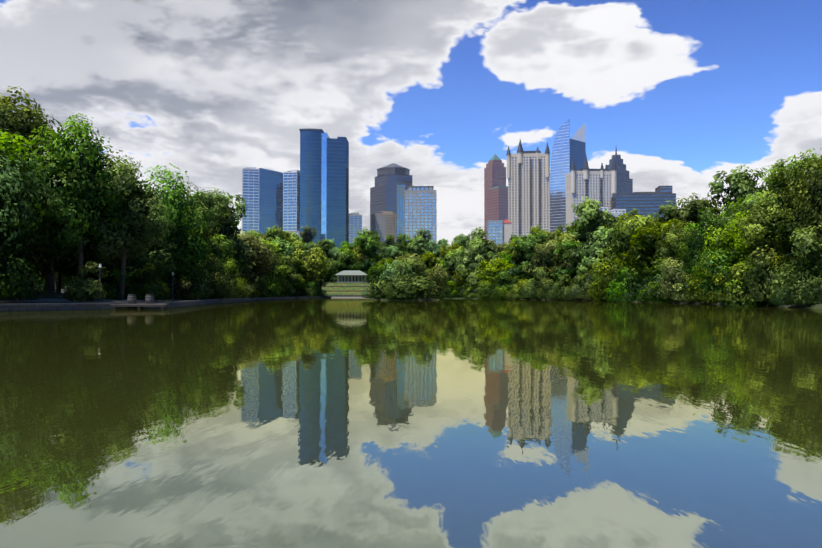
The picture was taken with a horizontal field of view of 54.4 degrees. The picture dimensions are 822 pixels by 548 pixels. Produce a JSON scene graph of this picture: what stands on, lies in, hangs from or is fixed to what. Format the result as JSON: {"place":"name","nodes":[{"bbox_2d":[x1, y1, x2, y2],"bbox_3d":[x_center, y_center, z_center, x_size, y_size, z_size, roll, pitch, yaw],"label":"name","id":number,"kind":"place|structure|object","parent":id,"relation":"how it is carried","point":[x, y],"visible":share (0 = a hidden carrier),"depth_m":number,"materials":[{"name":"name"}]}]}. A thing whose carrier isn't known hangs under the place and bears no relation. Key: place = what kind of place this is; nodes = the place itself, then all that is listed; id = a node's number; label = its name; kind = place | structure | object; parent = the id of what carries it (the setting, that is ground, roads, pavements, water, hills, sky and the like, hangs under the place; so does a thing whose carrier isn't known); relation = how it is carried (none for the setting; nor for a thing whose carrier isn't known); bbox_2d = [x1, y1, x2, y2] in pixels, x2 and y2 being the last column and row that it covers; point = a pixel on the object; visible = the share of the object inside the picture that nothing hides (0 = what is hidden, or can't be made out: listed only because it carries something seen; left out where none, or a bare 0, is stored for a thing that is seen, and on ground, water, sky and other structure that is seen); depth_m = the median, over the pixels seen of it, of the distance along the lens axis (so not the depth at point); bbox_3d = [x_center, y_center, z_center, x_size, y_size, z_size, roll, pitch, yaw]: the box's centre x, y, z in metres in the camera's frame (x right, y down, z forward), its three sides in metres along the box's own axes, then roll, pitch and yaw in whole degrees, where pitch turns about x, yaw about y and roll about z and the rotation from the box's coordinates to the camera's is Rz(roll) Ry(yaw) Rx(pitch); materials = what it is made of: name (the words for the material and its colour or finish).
{"place":"outdoors","nodes":[
{"label":"outdoors","id":0,"kind":"place"},
{"bbox_2d":[0,298,205,301],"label":"lakeside path","id":1,"kind":"structure","parent":0,"point":[48,300],"depth_m":82.46,"materials":[{"name":"grey concrete"}]},
{"bbox_2d":[97,266,164,299],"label":"bush","id":2,"kind":"object","parent":1,"relation":"on","point":[144,289],"visible":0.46,"depth_m":97.28,"materials":[{"name":"green plant"}]},
{"bbox_2d":[177,263,212,299],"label":"bush","id":3,"kind":"object","parent":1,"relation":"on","point":[202,286],"visible":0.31,"depth_m":135.81,"materials":[{"name":"green plant"}]},
{"bbox_2d":[170,272,230,299],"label":"bush","id":4,"kind":"object","parent":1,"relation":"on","point":[214,288],"visible":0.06,"depth_m":145.06,"materials":[{"name":"green plant"}]},
{"bbox_2d":[335,270,366,281],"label":"pavilion","id":5,"kind":"structure","parent":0,"point":[351,276],"depth_m":390.31,"materials":[{"name":"concrete"}]},
{"bbox_2d":[0,298,821,547],"bbox_3d":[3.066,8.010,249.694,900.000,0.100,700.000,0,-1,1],"label":"lake water","id":6,"kind":"structure","parent":0,"point":[370,423],"depth_m":9.39,"materials":[{"name":"green liquid"}]},
{"bbox_2d":[0,278,821,308],"bbox_3d":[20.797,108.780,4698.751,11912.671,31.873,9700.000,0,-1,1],"label":"terrain","id":7,"kind":"structure","parent":0,"point":[55,295],"depth_m":100.61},
{"bbox_2d":[0,129,45,261],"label":"tree","id":8,"kind":"object","parent":7,"relation":"on","point":[8,140],"visible":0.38,"depth_m":78.75,"materials":[{"name":"green plant"}]},
{"bbox_2d":[0,227,47,300],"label":"bush","id":9,"kind":"object","parent":7,"relation":"on","point":[14,288],"visible":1,"depth_m":77.24,"materials":[{"name":"green plant"}]},
{"bbox_2d":[0,129,58,261],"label":"tree","id":10,"kind":"object","parent":7,"relation":"on","point":[8,191],"visible":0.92,"depth_m":78.03,"materials":[{"name":"green plant"}]},
{"bbox_2d":[0,86,62,260],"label":"tree","id":11,"kind":"object","parent":7,"relation":"on","point":[23,122],"visible":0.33,"depth_m":96.25,"materials":[{"name":"green plant"}]},
{"bbox_2d":[1,171,91,292],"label":"tree","id":12,"kind":"object","parent":7,"relation":"on","point":[37,263],"visible":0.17,"depth_m":88.66,"materials":[{"name":"green plant"}]},
{"bbox_2d":[1,131,133,292],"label":"tree","id":13,"kind":"object","parent":7,"relation":"on","point":[71,174],"visible":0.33,"depth_m":86.67,"materials":[{"name":"green plant"}]},
{"bbox_2d":[19,113,136,282],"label":"tree","id":14,"kind":"object","parent":7,"relation":"on","point":[90,158],"visible":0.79,"depth_m":85.15,"materials":[{"name":"green plant"}]},
{"bbox_2d":[59,261,110,301],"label":"bush","id":15,"kind":"object","parent":7,"relation":"on","point":[77,290],"visible":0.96,"depth_m":83.89,"materials":[{"name":"green plant"}]},
{"bbox_2d":[98,271,139,300],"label":"bush","id":16,"kind":"object","parent":7,"relation":"on","point":[111,289],"visible":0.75,"depth_m":89.44,"materials":[{"name":"green plant"}]},
{"bbox_2d":[76,223,163,281],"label":"tree","id":17,"kind":"object","parent":7,"relation":"on","point":[137,264],"visible":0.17,"depth_m":99.40,"materials":[{"name":"green plant"}]},
{"bbox_2d":[76,155,170,299],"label":"tree","id":18,"kind":"object","parent":7,"relation":"on","point":[139,223],"visible":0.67,"depth_m":89.21,"materials":[{"name":"green plant"}]},
{"bbox_2d":[114,263,170,300],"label":"bush","id":19,"kind":"object","parent":7,"relation":"on","point":[146,274],"visible":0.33,"depth_m":103.66,"materials":[{"name":"green plant"}]},
{"bbox_2d":[106,208,179,283],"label":"tree","id":20,"kind":"object","parent":7,"relation":"on","point":[162,263],"visible":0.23,"depth_m":110.52,"materials":[{"name":"green plant"}]},
{"bbox_2d":[131,275,198,299],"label":"bush","id":21,"kind":"object","parent":7,"relation":"on","point":[176,294],"visible":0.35,"depth_m":118.24,"materials":[{"name":"green plant"}]},
{"bbox_2d":[0,296,339,310],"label":"retaining wall","id":22,"kind":"structure","parent":7,"relation":"on","point":[51,306],"depth_m":81.62,"materials":[{"name":"concrete"}]},
{"bbox_2d":[132,163,215,282],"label":"tree","id":23,"kind":"object","parent":7,"relation":"on","point":[177,216],"visible":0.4,"depth_m":121.67,"materials":[{"name":"green plant"}]},
{"bbox_2d":[161,271,204,299],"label":"bush","id":24,"kind":"object","parent":7,"relation":"on","point":[187,291],"visible":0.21,"depth_m":129.12,"materials":[{"name":"green plant"}]},
{"bbox_2d":[160,218,211,299],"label":"tree","id":25,"kind":"object","parent":7,"relation":"on","point":[178,273],"depth_m":130.29,"materials":[{"name":"green plant"}]},
{"bbox_2d":[159,181,233,273],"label":"tree","id":26,"kind":"object","parent":7,"relation":"on","point":[206,201],"visible":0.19,"depth_m":141.64,"materials":[{"name":"green plant"}]},
{"bbox_2d":[183,190,228,272],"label":"tree","id":27,"kind":"object","parent":7,"relation":"on","point":[219,257],"visible":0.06,"depth_m":161.68,"materials":[{"name":"green plant"}]},
{"bbox_2d":[200,254,234,299],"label":"bush","id":28,"kind":"object","parent":7,"relation":"on","point":[215,275],"visible":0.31,"depth_m":151.17,"materials":[{"name":"green plant"}]},
{"bbox_2d":[207,234,236,273],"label":"tree","id":29,"kind":"object","parent":7,"relation":"on","point":[224,244],"visible":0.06,"depth_m":172.72,"materials":[{"name":"green plant"}]},
{"bbox_2d":[204,187,250,272],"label":"tree","id":30,"kind":"object","parent":7,"relation":"on","point":[230,230],"visible":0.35,"depth_m":199.87,"materials":[{"name":"green plant"}]},
{"bbox_2d":[233,234,274,282],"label":"tree","id":31,"kind":"object","parent":7,"relation":"on","point":[255,258],"visible":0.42,"depth_m":217.54,"materials":[{"name":"green plant"}]},
{"bbox_2d":[242,167,282,234],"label":"skyscraper","id":32,"kind":"structure","parent":7,"relation":"on","point":[263,225],"depth_m":943.31,"materials":[{"name":"blue glass"}]},
{"bbox_2d":[248,250,281,297],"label":"tree","id":33,"kind":"object","parent":7,"relation":"on","point":[258,279],"visible":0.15,"depth_m":244.14,"materials":[{"name":"green plant"}]},
{"bbox_2d":[250,269,284,297],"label":"bush","id":34,"kind":"object","parent":7,"relation":"on","point":[271,283],"visible":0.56,"depth_m":246.27,"materials":[{"name":"green plant"}]},
{"bbox_2d":[260,225,285,243],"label":"tree","id":35,"kind":"object","parent":7,"relation":"on","point":[272,234],"visible":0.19,"depth_m":315.92,"materials":[{"name":"green plant"}]},
{"bbox_2d":[261,239,291,279],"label":"tree","id":36,"kind":"object","parent":7,"relation":"on","point":[271,247],"visible":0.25,"depth_m":263.67,"materials":[{"name":"green plant"}]},
{"bbox_2d":[279,255,301,284],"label":"tree","id":37,"kind":"object","parent":7,"relation":"on","point":[291,275],"visible":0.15,"depth_m":289.36,"materials":[{"name":"green plant"}]},
{"bbox_2d":[283,170,299,230],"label":"skyscraper","id":38,"kind":"structure","parent":7,"relation":"on","point":[289,191],"depth_m":891.68,"materials":[{"name":"blue glass"}]},
{"bbox_2d":[292,247,329,284],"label":"tree","id":39,"kind":"object","parent":7,"relation":"on","point":[315,261],"visible":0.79,"depth_m":344.50,"materials":[{"name":"green plant"}]},
{"bbox_2d":[299,128,348,247],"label":"skyscraper","id":40,"kind":"structure","parent":7,"relation":"on","point":[311,186],"depth_m":848.74,"materials":[{"name":"blue glass"}]},
{"bbox_2d":[321,282,373,297],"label":"terrace garden","id":41,"kind":"object","parent":7,"relation":"on","point":[349,289],"visible":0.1,"depth_m":376.74,"materials":[{"name":"plant"}]},
{"bbox_2d":[331,249,364,281],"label":"tree","id":42,"kind":"object","parent":7,"relation":"on","point":[346,262],"visible":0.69,"depth_m":408.63,"materials":[{"name":"green plant"}]},
{"bbox_2d":[349,213,361,243],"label":"residential building","id":43,"kind":"structure","parent":7,"relation":"on","point":[352,228],"depth_m":992.79,"materials":[{"name":"blue glass"}]},
{"bbox_2d":[353,232,377,278],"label":"tree","id":44,"kind":"object","parent":7,"relation":"on","point":[366,245],"visible":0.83,"depth_m":427.65,"materials":[{"name":"green plant"}]},
{"bbox_2d":[371,211,396,243],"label":"building","id":45,"kind":"structure","parent":7,"relation":"on","point":[390,227],"depth_m":893.36,"materials":[{"name":"beige concrete"}]},
{"bbox_2d":[361,272,412,298],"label":"bush","id":46,"kind":"object","parent":7,"relation":"on","point":[373,285],"visible":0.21,"depth_m":215.13,"materials":[{"name":"green plant"}]},
{"bbox_2d":[370,163,411,229],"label":"skyscraper","id":47,"kind":"structure","parent":7,"relation":"on","point":[382,204],"depth_m":1085.40,"materials":[{"name":"grey glass"}]},
{"bbox_2d":[379,260,413,285],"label":"tree","id":48,"kind":"object","parent":7,"relation":"on","point":[388,270],"visible":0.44,"depth_m":376.62,"materials":[{"name":"green plant"}]},
{"bbox_2d":[389,233,413,258],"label":"tree","id":49,"kind":"object","parent":7,"relation":"on","point":[402,244],"depth_m":500.25,"materials":[{"name":"green plant"}]},
{"bbox_2d":[367,258,438,298],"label":"tree","id":50,"kind":"object","parent":7,"relation":"on","point":[404,284],"visible":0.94,"depth_m":209.46,"materials":[{"name":"green plant"}]},
{"bbox_2d":[394,253,429,275],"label":"tree","id":51,"kind":"object","parent":7,"relation":"on","point":[413,256],"visible":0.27,"depth_m":385.31,"materials":[{"name":"green plant"}]},
{"bbox_2d":[397,184,436,243],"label":"skyscraper","id":52,"kind":"structure","parent":7,"relation":"on","point":[408,205],"depth_m":869.80,"materials":[{"name":"blue glass"}]},
{"bbox_2d":[407,235,427,261],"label":"tree","id":53,"kind":"object","parent":7,"relation":"on","point":[416,245],"depth_m":458.17,"materials":[{"name":"green plant"}]},
{"bbox_2d":[406,266,449,298],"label":"bush","id":54,"kind":"object","parent":7,"relation":"on","point":[432,273],"visible":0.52,"depth_m":215.68,"materials":[{"name":"green plant"}]},
{"bbox_2d":[419,251,441,270],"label":"tree","id":55,"kind":"object","parent":7,"relation":"on","point":[429,260],"visible":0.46,"depth_m":408.13,"materials":[{"name":"green plant"}]},
{"bbox_2d":[426,238,448,259],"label":"tree","id":56,"kind":"object","parent":7,"relation":"on","point":[432,248],"depth_m":531.41,"materials":[{"name":"green plant"}]},
{"bbox_2d":[456,237,494,292],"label":"tree","id":57,"kind":"object","parent":7,"relation":"on","point":[473,258],"visible":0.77,"depth_m":289.33,"materials":[{"name":"green plant"}]},
{"bbox_2d":[456,227,498,267],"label":"tree","id":58,"kind":"object","parent":7,"relation":"on","point":[480,233],"visible":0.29,"depth_m":303.72,"materials":[{"name":"green plant"}]},
{"bbox_2d":[476,280,507,298],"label":"bush","id":59,"kind":"object","parent":7,"relation":"on","point":[488,294],"visible":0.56,"depth_m":264.85,"materials":[{"name":"green plant"}]},
{"bbox_2d":[475,258,512,289],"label":"tree","id":60,"kind":"object","parent":7,"relation":"on","point":[487,272],"visible":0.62,"depth_m":271.69,"materials":[{"name":"green plant"}]},
{"bbox_2d":[484,154,507,238],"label":"skyscraper","id":61,"kind":"structure","parent":7,"relation":"on","point":[499,188],"depth_m":1286.45,"materials":[{"name":"brown stone"}]},
{"bbox_2d":[487,219,511,244],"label":"building","id":62,"kind":"structure","parent":7,"relation":"on","point":[504,228],"depth_m":774.11,"materials":[{"name":"blue glass"}]},
{"bbox_2d":[491,273,524,297],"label":"bush","id":63,"kind":"object","parent":7,"relation":"on","point":[501,291],"visible":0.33,"depth_m":254.67,"materials":[{"name":"green plant"}]},
{"bbox_2d":[504,237,533,284],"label":"tree","id":64,"kind":"object","parent":7,"relation":"on","point":[512,272],"visible":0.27,"depth_m":258.37,"materials":[{"name":"green plant"}]},
{"bbox_2d":[506,140,549,236],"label":"skyscraper","id":65,"kind":"structure","parent":7,"relation":"on","point":[538,176],"depth_m":985.46,"materials":[{"name":"beige concrete"}]},
{"bbox_2d":[518,230,552,280],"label":"tree","id":66,"kind":"object","parent":7,"relation":"on","point":[529,247],"visible":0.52,"depth_m":248.95,"materials":[{"name":"green plant"}]},
{"bbox_2d":[522,267,548,297],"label":"bush","id":67,"kind":"object","parent":7,"relation":"on","point":[532,286],"visible":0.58,"depth_m":232.86,"materials":[{"name":"green plant"}]},
{"bbox_2d":[523,240,564,286],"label":"tree","id":68,"kind":"object","parent":7,"relation":"on","point":[546,257],"visible":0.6,"depth_m":239.51,"materials":[{"name":"green plant"}]},
{"bbox_2d":[548,232,581,280],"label":"tree","id":69,"kind":"object","parent":7,"relation":"on","point":[570,237],"visible":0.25,"depth_m":230.51,"materials":[{"name":"green plant"}]},
{"bbox_2d":[550,119,585,232],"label":"skyscraper","id":70,"kind":"structure","parent":7,"relation":"on","point":[569,148],"depth_m":1163.52,"materials":[{"name":"blue glass"}]},
{"bbox_2d":[551,239,586,283],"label":"tree","id":71,"kind":"object","parent":7,"relation":"on","point":[570,273],"visible":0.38,"depth_m":220.07,"materials":[{"name":"green plant"}]},
{"bbox_2d":[566,269,600,298],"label":"tree","id":72,"kind":"object","parent":7,"relation":"on","point":[578,290],"visible":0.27,"depth_m":196.65,"materials":[{"name":"green plant"}]},
{"bbox_2d":[561,197,615,273],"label":"tree","id":73,"kind":"object","parent":7,"relation":"on","point":[593,218],"visible":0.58,"depth_m":210.08,"materials":[{"name":"green plant"}]},
{"bbox_2d":[566,153,616,226],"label":"skyscraper","id":74,"kind":"structure","parent":7,"relation":"on","point":[593,188],"depth_m":935.71,"materials":[{"name":"beige concrete"}]},
{"bbox_2d":[576,226,616,276],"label":"tree","id":75,"kind":"object","parent":7,"relation":"on","point":[590,259],"visible":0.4,"depth_m":199.45,"materials":[{"name":"green plant"}]},
{"bbox_2d":[587,260,638,298],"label":"bush","id":76,"kind":"object","parent":7,"relation":"on","point":[604,282],"visible":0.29,"depth_m":180.08,"materials":[{"name":"green plant"}]},
{"bbox_2d":[607,149,632,193],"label":"skyscraper","id":77,"kind":"structure","parent":7,"relation":"on","point":[626,179],"depth_m":1239.43,"materials":[{"name":"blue glass"}]},
{"bbox_2d":[605,267,641,300],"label":"bush","id":78,"kind":"object","parent":7,"relation":"on","point":[615,289],"visible":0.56,"depth_m":172.54,"materials":[{"name":"green plant"}]},
{"bbox_2d":[597,213,659,280],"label":"tree","id":79,"kind":"object","parent":7,"relation":"on","point":[624,234],"visible":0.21,"depth_m":182.55,"materials":[{"name":"green plant"}]},
{"bbox_2d":[614,260,669,301],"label":"bush","id":80,"kind":"object","parent":7,"relation":"on","point":[632,295],"visible":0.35,"depth_m":159.88,"materials":[{"name":"green plant"}]},
{"bbox_2d":[611,185,675,218],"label":"office building","id":81,"kind":"structure","parent":7,"relation":"on","point":[638,199],"depth_m":884.16,"materials":[{"name":"blue glass"}]},
{"bbox_2d":[611,219,682,280],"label":"tree","id":82,"kind":"object","parent":7,"relation":"on","point":[645,246],"visible":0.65,"depth_m":165.13,"materials":[{"name":"green plant"}]},
{"bbox_2d":[638,257,680,302],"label":"bush","id":83,"kind":"object","parent":7,"relation":"on","point":[652,294],"visible":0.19,"depth_m":145.42,"materials":[{"name":"green plant"}]},
{"bbox_2d":[651,200,685,229],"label":"tree","id":84,"kind":"object","parent":7,"relation":"on","point":[668,211],"visible":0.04,"depth_m":187.45,"materials":[{"name":"green plant"}]},
{"bbox_2d":[655,219,697,273],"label":"tree","id":85,"kind":"object","parent":7,"relation":"on","point":[669,238],"visible":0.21,"depth_m":152.98,"materials":[{"name":"green plant"}]},
{"bbox_2d":[654,258,704,298],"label":"bush","id":86,"kind":"object","parent":7,"relation":"on","point":[671,269],"visible":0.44,"depth_m":138.76,"materials":[{"name":"green plant"}]},
{"bbox_2d":[671,273,698,301],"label":"bush","id":87,"kind":"object","parent":7,"relation":"on","point":[684,286],"visible":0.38,"depth_m":132.44,"materials":[{"name":"green plant"}]},
{"bbox_2d":[671,192,722,233],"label":"tree","id":88,"kind":"object","parent":7,"relation":"on","point":[689,214],"visible":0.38,"depth_m":173.79,"materials":[{"name":"green plant"}]},
{"bbox_2d":[676,208,737,278],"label":"tree","id":89,"kind":"object","parent":7,"relation":"on","point":[695,244],"visible":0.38,"depth_m":135.50,"materials":[{"name":"green plant"}]},
{"bbox_2d":[682,256,731,302],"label":"tree","id":90,"kind":"object","parent":7,"relation":"on","point":[701,280],"visible":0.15,"depth_m":123.91,"materials":[{"name":"green plant"}]},
{"bbox_2d":[695,248,771,301],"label":"tree","id":91,"kind":"object","parent":7,"relation":"on","point":[711,285],"visible":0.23,"depth_m":116.52,"materials":[{"name":"green plant"}]},
{"bbox_2d":[705,165,767,210],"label":"tree","id":92,"kind":"object","parent":7,"relation":"on","point":[744,184],"visible":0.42,"depth_m":174.51,"materials":[{"name":"green plant"}]},
{"bbox_2d":[697,210,783,276],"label":"tree","id":93,"kind":"object","parent":7,"relation":"on","point":[735,249],"visible":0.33,"depth_m":121.88,"materials":[{"name":"green plant"}]},
{"bbox_2d":[716,192,764,232],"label":"tree","id":94,"kind":"object","parent":7,"relation":"on","point":[730,211],"visible":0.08,"depth_m":147.04,"materials":[{"name":"green plant"}]},
{"bbox_2d":[708,192,777,266],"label":"tree","id":95,"kind":"object","parent":7,"relation":"on","point":[751,201],"visible":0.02,"depth_m":133.16,"materials":[{"name":"green plant"}]},
{"bbox_2d":[702,253,788,300],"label":"tree","id":96,"kind":"object","parent":7,"relation":"on","point":[718,279],"visible":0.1,"depth_m":110.65,"materials":[{"name":"green plant"}]},
{"bbox_2d":[723,258,776,306],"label":"bush","id":97,"kind":"object","parent":7,"relation":"on","point":[737,286],"visible":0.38,"depth_m":101.00,"materials":[{"name":"green plant"}]},
{"bbox_2d":[734,189,795,266],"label":"tree","id":98,"kind":"object","parent":7,"relation":"on","point":[760,223],"visible":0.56,"depth_m":113.88,"materials":[{"name":"green plant"}]},
{"bbox_2d":[718,235,821,301],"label":"tree","id":99,"kind":"object","parent":7,"relation":"on","point":[758,272],"visible":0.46,"depth_m":97.94,"materials":[{"name":"green plant"}]},
{"bbox_2d":[756,154,819,248],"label":"tree","id":100,"kind":"object","parent":7,"relation":"on","point":[768,190],"visible":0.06,"depth_m":126.99,"materials":[{"name":"green plant"}]},
{"bbox_2d":[761,148,821,268],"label":"tree","id":101,"kind":"object","parent":7,"relation":"on","point":[780,180],"visible":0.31,"depth_m":102.58,"materials":[{"name":"green plant"}]},
{"bbox_2d":[764,223,821,302],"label":"tree","id":102,"kind":"object","parent":7,"relation":"on","point":[796,278],"visible":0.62,"depth_m":89.46,"materials":[{"name":"green plant"}]},
{"bbox_2d":[769,268,821,305],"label":"bush","id":103,"kind":"object","parent":7,"relation":"on","point":[790,300],"visible":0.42,"depth_m":90.39,"materials":[{"name":"green plant"}]},
{"bbox_2d":[782,148,821,264],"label":"tree","id":104,"kind":"object","parent":7,"relation":"on","point":[813,192],"visible":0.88,"depth_m":95.22,"materials":[{"name":"green plant"}]},
{"bbox_2d":[796,275,821,303],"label":"bush","id":105,"kind":"object","parent":7,"relation":"on","point":[817,290],"visible":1,"depth_m":81.27,"materials":[{"name":"green plant"}]},
{"bbox_2d":[0,0,821,256],"label":"sky","id":106,"kind":"structure","parent":0,"point":[685,92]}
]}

